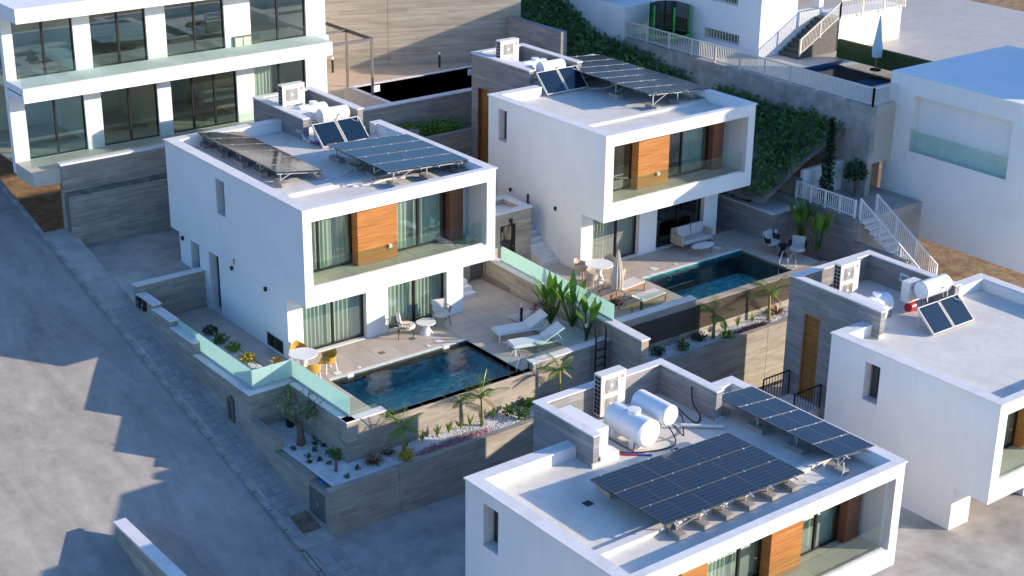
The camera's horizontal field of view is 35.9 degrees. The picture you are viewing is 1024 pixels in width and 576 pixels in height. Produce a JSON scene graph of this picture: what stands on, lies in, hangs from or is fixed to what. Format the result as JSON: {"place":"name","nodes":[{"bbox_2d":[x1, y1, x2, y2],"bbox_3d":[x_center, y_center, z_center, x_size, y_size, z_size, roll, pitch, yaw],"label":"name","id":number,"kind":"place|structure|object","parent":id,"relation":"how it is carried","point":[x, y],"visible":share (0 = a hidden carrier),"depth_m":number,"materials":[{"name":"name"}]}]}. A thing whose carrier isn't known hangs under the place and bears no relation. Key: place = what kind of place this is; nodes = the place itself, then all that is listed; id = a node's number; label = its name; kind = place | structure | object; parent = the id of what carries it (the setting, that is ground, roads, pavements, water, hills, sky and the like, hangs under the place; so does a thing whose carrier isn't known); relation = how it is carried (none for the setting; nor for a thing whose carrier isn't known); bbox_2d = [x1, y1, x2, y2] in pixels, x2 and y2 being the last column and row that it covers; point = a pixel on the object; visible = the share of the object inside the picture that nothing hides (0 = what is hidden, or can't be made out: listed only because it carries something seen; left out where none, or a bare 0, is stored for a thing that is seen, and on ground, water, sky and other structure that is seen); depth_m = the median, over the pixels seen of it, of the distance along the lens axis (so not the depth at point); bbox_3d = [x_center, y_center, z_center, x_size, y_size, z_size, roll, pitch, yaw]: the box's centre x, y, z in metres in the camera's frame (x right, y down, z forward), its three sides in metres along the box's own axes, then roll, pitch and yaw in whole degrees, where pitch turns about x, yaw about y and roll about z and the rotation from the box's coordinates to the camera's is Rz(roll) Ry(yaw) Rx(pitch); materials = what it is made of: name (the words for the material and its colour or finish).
{"place":"outdoors","nodes":[
{"label":"outdoors","id":0,"kind":"place"},
{"bbox_2d":[44,228,134,309],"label":"pavement ramp","id":1,"kind":"structure","parent":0,"point":[96,276],"depth_m":59.31,"materials":[{"name":"concrete"}]},
{"bbox_2d":[88,229,191,302],"bbox_3d":[-10.653,-0.059,63.598,11.750,4.368,4.750,-16,27,-35],"label":"parking pad","id":2,"kind":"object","parent":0,"point":[126,263],"visible":0.07,"depth_m":60.65,"materials":[{"name":"concrete"}]},
{"bbox_2d":[132,267,206,314],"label":"yard cross wall","id":3,"kind":"structure","parent":2,"relation":"on","point":[179,292],"depth_m":58.67,"materials":[{"name":"concrete"}]},
{"bbox_2d":[69,129,418,247],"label":"parking wall","id":4,"kind":"structure","parent":2,"relation":"on","point":[118,214],"depth_m":61.79,"materials":[{"name":"concrete"}]},
{"bbox_2d":[0,186,318,575],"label":"road","id":5,"kind":"structure","parent":0,"point":[100,432],"depth_m":50.97,"materials":[{"name":"grey concrete"}]},
{"bbox_2d":[113,518,186,575],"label":"roadside wall","id":6,"kind":"structure","parent":5,"relation":"on","point":[147,557],"depth_m":46.52,"materials":[{"name":"concrete"}]},
{"bbox_2d":[109,304,335,575],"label":"pavement","id":7,"kind":"structure","parent":0,"point":[277,493],"depth_m":52.95,"materials":[{"name":"concrete"}]},
{"bbox_2d":[136,291,258,440],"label":"street boundary wall","id":8,"kind":"structure","parent":7,"relation":"on","point":[221,385],"depth_m":54.36,"materials":[{"name":"concrete"}]},
{"bbox_2d":[64,125,417,231],"bbox_3d":[-10.714,-4.689,65.524,16.200,1.500,0.450,-16,27,-35],"label":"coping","id":9,"kind":"object","parent":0,"point":[67,195],"visible":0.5,"depth_m":61.45,"materials":[{"name":"white concrete"}]},
{"bbox_2d":[174,279,565,416],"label":"terrace floor","id":10,"kind":"structure","parent":0,"point":[488,306],"depth_m":56.82,"materials":[{"name":"tile"}]},
{"bbox_2d":[254,379,294,456],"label":"planter return wall","id":11,"kind":"structure","parent":10,"relation":"on","point":[270,413],"depth_m":52.57,"materials":[{"name":"concrete"}]},
{"bbox_2d":[163,86,496,359],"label":"white house","id":12,"kind":"structure","parent":10,"relation":"on","point":[306,259],"depth_m":56.58,"materials":[{"name":"paint"}]},
{"bbox_2d":[197,131,323,187],"bbox_3d":[-9.339,-4.924,58.155,1.821,0.543,6.457,-16,27,-35],"label":"solar array","id":13,"kind":"object","parent":12,"relation":"on","point":[268,156],"visible":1,"depth_m":57.67,"materials":[{"name":"glass"}]},
{"bbox_2d":[277,81,304,107],"bbox_3d":[-8.701,-7.378,62.389,1.020,1.445,0.400,-16,27,-35],"label":"heat pump","id":14,"kind":"object","parent":12,"relation":"on","point":[291,94],"visible":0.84,"depth_m":62.11,"materials":[{"name":"metal"}]},
{"bbox_2d":[311,213,352,272],"bbox_3d":[-6.608,-1.761,54.511,2.370,2.380,0.284,-16,27,-35],"label":"sliding window","id":15,"kind":"structure","parent":12,"relation":"in","point":[330,235],"depth_m":54.96,"materials":[{"name":"glass"}]},
{"bbox_2d":[316,104,349,122],"bbox_3d":[-6.936,-6.699,61.541,1.250,0.714,0.751,-16,27,-35],"label":"hot water cylinder","id":16,"kind":"object","parent":12,"relation":"on","point":[333,113],"visible":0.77,"depth_m":61.33,"materials":[{"name":"white metal"}]},
{"bbox_2d":[302,294,363,349],"bbox_3d":[-6.454,0.899,56.020,2.620,2.340,0.286,-16,27,-35],"label":"sliding window","id":17,"kind":"structure","parent":12,"relation":"in","point":[335,320],"depth_m":56.29,"materials":[{"name":"glass"}]},
{"bbox_2d":[311,116,369,147],"bbox_3d":[-6.565,-5.967,60.469,2.080,0.804,0.881,-16,27,-35],"label":"solar collector","id":18,"kind":"object","parent":12,"relation":"on","point":[349,129],"visible":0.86,"depth_m":60.42,"materials":[{"name":"blue glass"}]},
{"bbox_2d":[327,134,467,187],"bbox_3d":[-4.199,-4.759,57.747,3.528,0.664,4.444,-16,27,-35],"label":"solar array","id":19,"kind":"object","parent":12,"relation":"on","point":[397,153],"visible":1,"depth_m":57.36,"materials":[{"name":"glass"}]},
{"bbox_2d":[388,273,443,328],"bbox_3d":[-3.653,0.116,58.039,2.600,2.340,0.282,-16,27,-35],"label":"sliding window","id":20,"kind":"structure","parent":12,"relation":"in","point":[413,298],"depth_m":58.29,"materials":[{"name":"glass"}]},
{"bbox_2d":[397,192,444,250],"bbox_3d":[-3.437,-2.648,56.800,2.350,2.380,0.287,-16,27,-35],"label":"sliding window","id":21,"kind":"structure","parent":12,"relation":"in","point":[418,219],"depth_m":57.06,"materials":[{"name":"glass"}]},
{"bbox_2d":[328,338,520,412],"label":"swimming pool","id":22,"kind":"structure","parent":10,"relation":"in","point":[426,379],"depth_m":55.61,"materials":[{"name":"liquid"}]},
{"bbox_2d":[340,336,609,462],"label":"pool front wall","id":23,"kind":"structure","parent":10,"relation":"on","point":[367,431],"depth_m":53.30,"materials":[{"name":"concrete"}]},
{"bbox_2d":[491,309,548,342],"bbox_3d":[0.292,1.350,57.234,2.025,0.790,0.690,-9,24,-22],"label":"sun lounger","id":24,"kind":"object","parent":10,"relation":"on","point":[532,320],"visible":0.92,"depth_m":57.17,"materials":[{"name":"white metal"}]},
{"bbox_2d":[506,321,565,355],"bbox_3d":[0.859,1.785,56.179,2.025,0.790,0.690,-9,24,-22],"label":"sun lounger","id":25,"kind":"object","parent":10,"relation":"on","point":[549,333],"visible":1,"depth_m":56.12,"materials":[{"name":"white metal"}]},
{"bbox_2d":[507,307,593,346],"bbox_3d":[1.630,1.480,57.844,1.530,0.031,3.920,-16,27,-35],"label":"terrace gravel bed","id":26,"kind":"object","parent":10,"relation":"on","point":[559,333],"visible":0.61,"depth_m":57.74,"materials":[{"name":"white gravel"}]},
{"bbox_2d":[530,270,570,323],"bbox_3d":[1.465,0.393,57.748,1.742,2.130,1.097,1,22,2],"label":"paddle leaf plant","id":27,"kind":"object","parent":26,"relation":"on","point":[549,291],"visible":0.97,"depth_m":57.85,"materials":[{"name":"green plant"}]},
{"bbox_2d":[553,269,596,326],"bbox_3d":[2.173,0.483,57.674,1.785,2.035,1.365,-3,22,-8],"label":"paddle leaf plant","id":28,"kind":"object","parent":26,"relation":"on","point":[571,299],"visible":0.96,"depth_m":57.70,"materials":[{"name":"green plant"}]},
{"bbox_2d":[327,62,471,106],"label":"back terrace floor","id":29,"kind":"structure","parent":0,"point":[336,84],"depth_m":74.47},
{"bbox_2d":[0,0,332,187],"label":"apartment building","id":30,"kind":"structure","parent":29,"relation":"on","point":[81,78],"depth_m":64.62,"materials":[{"name":"paint"}]},
{"bbox_2d":[170,71,237,132],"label":"sliding window","id":31,"kind":"structure","parent":30,"relation":"in","point":[213,75],"depth_m":65.68,"materials":[{"name":"metal"}]},
{"bbox_2d":[254,59,304,95],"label":"sliding window","id":32,"kind":"structure","parent":30,"relation":"in","point":[262,74],"depth_m":67.17,"materials":[{"name":"glass"}]},
{"bbox_2d":[325,22,373,95],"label":"pergola","id":33,"kind":"object","parent":29,"relation":"on","point":[346,43],"visible":0.77,"depth_m":70.85,"materials":[{"name":"grey metal"}]},
{"bbox_2d":[348,65,471,102],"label":"empty pool","id":34,"kind":"structure","parent":29,"relation":"in","point":[377,87],"depth_m":74.15,"materials":[{"name":"stone"}]},
{"bbox_2d":[325,0,520,68],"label":"retaining wall","id":35,"kind":"structure","parent":29,"relation":"on","point":[410,32],"depth_m":75.78,"materials":[{"name":"stone"}]},
{"bbox_2d":[507,16,566,55],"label":"end wall","id":36,"kind":"structure","parent":29,"relation":"on","point":[542,36],"depth_m":74.92,"materials":[{"name":"concrete"}]},
{"bbox_2d":[397,117,471,136],"bbox_3d":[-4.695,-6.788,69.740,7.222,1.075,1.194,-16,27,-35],"label":"ivy bed","id":37,"kind":"object","parent":0,"point":[430,127],"visible":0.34,"depth_m":70.37,"materials":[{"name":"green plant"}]},
{"bbox_2d":[0,0,1023,287],"bbox_3d":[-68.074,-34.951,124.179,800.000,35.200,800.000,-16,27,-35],"label":"ground","id":38,"kind":"structure","parent":0,"point":[42,206],"depth_m":92.72,"materials":[{"name":"soil"}]},
{"bbox_2d":[56,142,166,227],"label":"terrace wall","id":39,"kind":"structure","parent":38,"relation":"on","point":[110,167],"depth_m":61.69,"materials":[{"name":"concrete"}]},
{"bbox_2d":[0,179,324,575],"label":"kerb","id":40,"kind":"structure","parent":38,"relation":"on","point":[218,448],"depth_m":54.15,"materials":[{"name":"concrete"}]},
{"bbox_2d":[363,87,471,132],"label":"back pool wall","id":41,"kind":"structure","parent":38,"relation":"on","point":[456,104],"depth_m":70.73,"materials":[{"name":"concrete"}]},
{"bbox_2d":[424,127,471,156],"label":"bed wall","id":42,"kind":"structure","parent":38,"relation":"on","point":[460,140],"depth_m":70.62,"materials":[{"name":"concrete"}]},
{"bbox_2d":[623,37,877,195],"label":"neighbour wall","id":43,"kind":"structure","parent":38,"relation":"on","point":[854,140],"depth_m":69.27,"materials":[{"name":"concrete"}]},
{"bbox_2d":[625,21,896,106],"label":"white railing","id":44,"kind":"object","parent":43,"relation":"on","point":[844,93],"visible":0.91,"depth_m":70.58,"materials":[{"name":"beige metal"}]},
{"bbox_2d":[774,205,797,248],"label":"side planter front","id":45,"kind":"object","parent":38,"relation":"on","point":[786,228],"visible":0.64,"depth_m":66.44,"materials":[{"name":"concrete"}]},
{"bbox_2d":[771,190,858,261],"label":"yard front wall","id":46,"kind":"structure","parent":38,"relation":"on","point":[840,237],"depth_m":65.72,"materials":[{"name":"concrete"}]},
{"bbox_2d":[795,180,856,218],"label":"white railing","id":47,"kind":"object","parent":46,"relation":"on","point":[853,214],"visible":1,"depth_m":65.51,"materials":[{"name":"metal"}]},
{"bbox_2d":[800,159,878,197],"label":"yard wall","id":48,"kind":"structure","parent":38,"relation":"on","point":[810,175],"depth_m":67.45,"materials":[{"name":"white paint"}]},
{"bbox_2d":[880,45,1023,273],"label":"corner house","id":49,"kind":"structure","parent":38,"relation":"on","point":[954,163],"depth_m":65.32,"materials":[{"name":"white paint"}]},
{"bbox_2d":[482,222,819,344],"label":"terrace floor","id":50,"kind":"structure","parent":0,"point":[726,238],"depth_m":63.88,"materials":[{"name":"tile"}]},
{"bbox_2d":[463,194,532,282],"bbox_3d":[-1.201,-1.833,62.954,3.770,2.760,1.860,-16,27,-35],"label":"service room","id":51,"kind":"object","parent":50,"relation":"on","point":[512,224],"visible":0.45,"depth_m":62.78,"materials":[{"name":"concrete"}]},
{"bbox_2d":[530,223,559,266],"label":"garden steps","id":52,"kind":"structure","parent":50,"relation":"on","point":[542,254],"depth_m":63.68,"materials":[{"name":"concrete"}]},
{"bbox_2d":[471,43,757,269],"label":"white house","id":53,"kind":"structure","parent":50,"relation":"on","point":[587,174],"depth_m":64.11,"materials":[{"name":"paint"}]},
{"bbox_2d":[478,87,488,162],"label":"entrance door","id":54,"kind":"structure","parent":53,"relation":"in","point":[483,99],"depth_m":70.34,"materials":[{"name":"brown wood"}]},
{"bbox_2d":[496,37,518,60],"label":"heat pump","id":55,"kind":"object","parent":53,"relation":"on","point":[507,47],"visible":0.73,"depth_m":68.87,"materials":[{"name":"white plastic"}]},
{"bbox_2d":[536,65,587,95],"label":"solar collector","id":56,"kind":"object","parent":53,"relation":"on","point":[561,80],"visible":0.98,"depth_m":66.94,"materials":[{"name":"blue glass"}]},
{"bbox_2d":[592,215,635,258],"bbox_3d":[3.975,-2.256,63.598,2.500,2.340,0.282,-16,27,-35],"label":"sliding window","id":57,"kind":"structure","parent":53,"relation":"in","point":[609,237],"depth_m":63.87,"materials":[{"name":"glass"}]},
{"bbox_2d":[546,55,708,109],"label":"solar array","id":58,"kind":"object","parent":53,"relation":"on","point":[635,78],"visible":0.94,"depth_m":66.90,"materials":[{"name":"glass"}]},
{"bbox_2d":[656,198,700,247],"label":"sliding window","id":59,"kind":"structure","parent":53,"relation":"in","point":[673,216],"depth_m":65.53,"materials":[{"name":"glass"}]},
{"bbox_2d":[668,125,708,177],"bbox_3d":[6.981,-5.806,64.356,2.550,2.370,0.286,-16,27,-35],"label":"sliding window","id":60,"kind":"structure","parent":53,"relation":"in","point":[691,141],"depth_m":64.85,"materials":[{"name":"glass"}]},
{"bbox_2d":[670,220,712,251],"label":"outdoor sofa","id":61,"kind":"object","parent":50,"relation":"on","point":[682,236],"visible":0.96,"depth_m":65.31,"materials":[{"name":"white fabric"}]},
{"bbox_2d":[640,249,790,299],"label":"swimming pool","id":62,"kind":"structure","parent":50,"relation":"in","point":[717,285],"depth_m":64.05,"materials":[{"name":"liquid"}]},
{"bbox_2d":[716,192,777,238],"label":"side planter wall","id":63,"kind":"structure","parent":50,"relation":"on","point":[745,216],"depth_m":67.07,"materials":[{"name":"concrete"}]},
{"bbox_2d":[787,194,822,235],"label":"paddle leaf plant","id":64,"kind":"object","parent":50,"relation":"on","point":[802,213],"visible":0.81,"depth_m":65.60,"materials":[{"name":"green plant"}]},
{"bbox_2d":[306,383,1023,575],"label":"driveway","id":65,"kind":"structure","parent":0,"point":[983,540],"depth_m":49.69,"materials":[{"name":"concrete"}]},
{"bbox_2d":[251,418,532,535],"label":"planter wall","id":66,"kind":"structure","parent":65,"relation":"on","point":[418,482],"depth_m":50.97,"materials":[{"name":"stone"}]},
{"bbox_2d":[269,405,533,486],"bbox_3d":[-2.150,4.108,54.332,12.220,0.127,4.740,-16,27,-35],"label":"front gravel bed","id":67,"kind":"object","parent":66,"relation":"in","point":[300,455],"visible":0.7,"depth_m":51.58,"materials":[{"name":"white gravel"}]},
{"bbox_2d":[271,388,322,446],"bbox_3d":[-6.933,4.317,51.551,1.631,1.840,1.594,6,23,13],"label":"olive tree","id":68,"kind":"object","parent":67,"relation":"on","point":[307,413],"visible":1,"depth_m":51.59,"materials":[{"name":"green plant"}]},
{"bbox_2d":[288,381,355,477],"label":"terrace side wall","id":69,"kind":"structure","parent":67,"relation":"on","point":[323,424],"depth_m":51.52,"materials":[{"name":"concrete"}]},
{"bbox_2d":[178,319,349,416],"bbox_3d":[-8.504,2.608,53.136,1.570,0.710,8.880,-16,27,-35],"label":"mint railing","id":70,"kind":"object","parent":69,"relation":"on","point":[254,379],"visible":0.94,"depth_m":52.48,"materials":[{"name":"teal glass"}]},
{"bbox_2d":[379,406,423,450],"bbox_3d":[-3.508,4.658,50.798,1.464,1.704,1.665,-8,24,-21],"label":"palm tree","id":71,"kind":"object","parent":67,"relation":"on","point":[404,429],"visible":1,"depth_m":50.51,"materials":[{"name":"green plant"}]},
{"bbox_2d":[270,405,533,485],"bbox_3d":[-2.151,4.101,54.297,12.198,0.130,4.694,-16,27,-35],"label":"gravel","id":72,"kind":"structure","parent":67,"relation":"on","point":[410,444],"depth_m":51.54,"materials":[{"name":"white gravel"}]},
{"bbox_2d":[453,368,509,425],"bbox_3d":[-1.104,3.782,52.805,1.746,1.836,1.669,11,24,24],"label":"palm tree","id":73,"kind":"object","parent":67,"relation":"on","point":[481,395],"visible":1,"depth_m":52.77,"materials":[{"name":"green plant"}]},
{"bbox_2d":[521,0,845,205],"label":"slope","id":74,"kind":"structure","parent":0,"point":[758,199],"depth_m":68.10,"materials":[{"name":"green plant"}]},
{"bbox_2d":[521,0,844,196],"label":"undergrowth","id":75,"kind":"object","parent":74,"relation":"on","point":[762,159],"visible":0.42,"depth_m":70.02,"materials":[{"name":"green plant"}]},
{"bbox_2d":[648,307,787,361],"bbox_3d":[8.271,1.705,60.530,12.100,0.042,0.980,-16,27,-35],"label":"gravel bed","id":76,"kind":"object","parent":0,"point":[675,350],"visible":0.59,"depth_m":60.24,"materials":[{"name":"white gravel"}]},
{"bbox_2d":[614,260,827,351],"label":"pool front wall","id":77,"kind":"structure","parent":0,"point":[641,318],"depth_m":59.94,"materials":[{"name":"concrete"}]},
{"bbox_2d":[664,318,786,389],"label":"planter wall","id":78,"kind":"structure","parent":0,"point":[754,357],"depth_m":60.48,"materials":[{"name":"concrete"}]},
{"bbox_2d":[628,0,1023,163],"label":"neighbour terrace floor","id":79,"kind":"structure","parent":0,"point":[933,30],"depth_m":76.94,"materials":[{"name":"tile"}]},
{"bbox_2d":[648,0,690,44],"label":"trampoline","id":80,"kind":"object","parent":79,"relation":"on","point":[670,16],"visible":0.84,"depth_m":75.94,"materials":[{"name":"black plastic"}]},
{"bbox_2d":[561,0,901,58],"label":"neighbour house","id":81,"kind":"structure","parent":79,"relation":"on","point":[763,28],"depth_m":75.16,"materials":[{"name":"white paint"}]},
{"bbox_2d":[798,0,905,56],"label":"stair railing","id":82,"kind":"object","parent":81,"relation":"attached to","point":[839,16],"visible":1,"depth_m":74.31,"materials":[{"name":"beige metal"}]},
{"bbox_2d":[806,59,890,86],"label":"neighbour pool","id":83,"kind":"structure","parent":79,"relation":"on","point":[871,82],"depth_m":74.24,"materials":[{"name":"blue liquid"}]},
{"bbox_2d":[836,39,932,70],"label":"lawn","id":84,"kind":"structure","parent":79,"relation":"on","point":[888,60],"depth_m":72.34,"materials":[{"name":"green plant"}]},
{"bbox_2d":[807,185,921,257],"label":"side yard floor","id":85,"kind":"structure","parent":0,"point":[906,210],"depth_m":66.70,"materials":[{"name":"concrete"}]},
{"bbox_2d":[817,116,835,201],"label":"cypress","id":86,"kind":"object","parent":85,"relation":"on","point":[827,168],"visible":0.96,"depth_m":66.02,"materials":[{"name":"green plant"}]},
{"bbox_2d":[858,194,937,274],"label":"white steps","id":87,"kind":"structure","parent":85,"relation":"on","point":[896,241],"depth_m":64.11,"materials":[{"name":"metal"}]},
{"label":"front terrace floor","id":88,"kind":"structure","parent":0,"visible":0},
{"bbox_2d":[463,358,907,575],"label":"white house","id":89,"kind":"structure","parent":88,"relation":"on","point":[530,514],"depth_m":45.29,"materials":[{"name":"paint"}]},
{"bbox_2d":[593,365,625,417],"bbox_3d":[3.041,3.235,49.213,1.020,1.445,0.400,-16,27,-35],"label":"heat pump","id":90,"kind":"object","parent":89,"relation":"on","point":[609,385],"visible":0.81,"depth_m":48.98,"materials":[{"name":"white metal"}]},
{"bbox_2d":[603,401,659,451],"bbox_3d":[3.598,4.097,47.587,0.936,1.120,1.650,-16,27,-35],"label":"water tank","id":91,"kind":"object","parent":89,"relation":"on","point":[635,427],"visible":0.97,"depth_m":47.18,"materials":[{"name":"white metal"}]},
{"bbox_2d":[631,389,677,428],"bbox_3d":[4.396,3.667,47.940,0.863,0.821,1.438,-16,27,-35],"label":"hot water cylinder","id":92,"kind":"object","parent":89,"relation":"on","point":[661,411],"visible":0.88,"depth_m":47.50,"materials":[{"name":"white metal"}]},
{"bbox_2d":[590,432,804,540],"bbox_3d":[5.294,5.499,44.947,5.458,0.564,3.540,-16,27,-35],"label":"solar array","id":93,"kind":"object","parent":89,"relation":"on","point":[690,482],"visible":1,"depth_m":44.63,"materials":[{"name":"blue glass"}]},
{"bbox_2d":[707,538,761,575],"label":"sliding window","id":94,"kind":"structure","parent":89,"relation":"in","point":[739,562],"depth_m":44.85,"materials":[{"name":"metal"}]},
{"bbox_2d":[721,386,874,475],"bbox_3d":[8.556,4.217,48.213,1.645,0.564,5.500,-16,27,-35],"label":"solar array","id":95,"kind":"object","parent":89,"relation":"on","point":[797,423],"visible":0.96,"depth_m":47.90,"materials":[{"name":"glass"}]},
{"bbox_2d":[800,504,839,556],"bbox_3d":[8.858,6.624,46.376,2.000,2.390,0.284,-16,27,-35],"label":"sliding window","id":96,"kind":"structure","parent":89,"relation":"in","point":[817,527],"depth_m":46.88,"materials":[{"name":"glass"}]},
{"bbox_2d":[781,250,1023,529],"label":"white house","id":97,"kind":"structure","parent":88,"relation":"on","point":[942,413],"depth_m":52.49,"materials":[{"name":"paint"}]},
{"bbox_2d":[798,313,820,402],"bbox_3d":[10.695,2.492,56.617,0.140,3.280,0.780,-16,27,-35],"label":"entrance door","id":98,"kind":"structure","parent":97,"relation":"in","point":[811,326],"depth_m":56.65,"materials":[{"name":"brown wood"}]},
{"bbox_2d":[832,257,860,293],"bbox_3d":[11.971,-0.288,56.640,1.020,1.445,0.400,-16,27,-35],"label":"heat pump","id":99,"kind":"object","parent":97,"relation":"on","point":[846,276],"visible":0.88,"depth_m":56.39,"materials":[{"name":"white metal"}]},
{"bbox_2d":[900,277,926,312],"bbox_3d":[14.252,0.246,55.825,1.036,1.180,0.467,-16,27,-35],"label":"hydro box","id":100,"kind":"object","parent":97,"relation":"on","point":[908,297],"visible":0.9,"depth_m":55.57,"materials":[{"name":"white plastic"}]},
{"bbox_2d":[914,274,951,302],"bbox_3d":[14.861,0.039,55.481,1.375,0.785,0.826,-16,27,-35],"label":"hot water cylinder","id":101,"kind":"object","parent":97,"relation":"on","point":[926,289],"visible":1,"depth_m":55.23,"materials":[{"name":"white metal"}]},
{"bbox_2d":[916,293,973,335],"bbox_3d":[14.998,0.917,54.669,2.200,0.824,0.882,-16,27,-35],"label":"solar collector","id":102,"kind":"object","parent":97,"relation":"on","point":[944,314],"visible":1,"depth_m":54.58,"materials":[{"name":"blue glass"}]},
{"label":"side path","id":103,"kind":"structure","parent":0,"visible":0},
{"bbox_2d":[486,256,650,369],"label":"dividing wall","id":104,"kind":"structure","parent":103,"relation":"on","point":[629,346],"depth_m":56.84,"materials":[{"name":"concrete"}]},
{"bbox_2d":[500,246,613,320],"bbox_3d":[1.598,-0.222,58.971,0.060,0.670,7.109,-14,26,-32],"label":"dividing railing","id":105,"kind":"object","parent":104,"relation":"on","point":[523,265],"visible":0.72,"depth_m":59.53,"materials":[{"name":"green glass"}]},
{"bbox_2d":[762,369,821,416],"bbox_3d":[10.014,4.437,56.869,1.470,2.370,1.550,-16,27,-35],"label":"metal railing","id":106,"kind":"object","parent":103,"relation":"on","point":[806,406],"visible":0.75,"depth_m":56.76,"materials":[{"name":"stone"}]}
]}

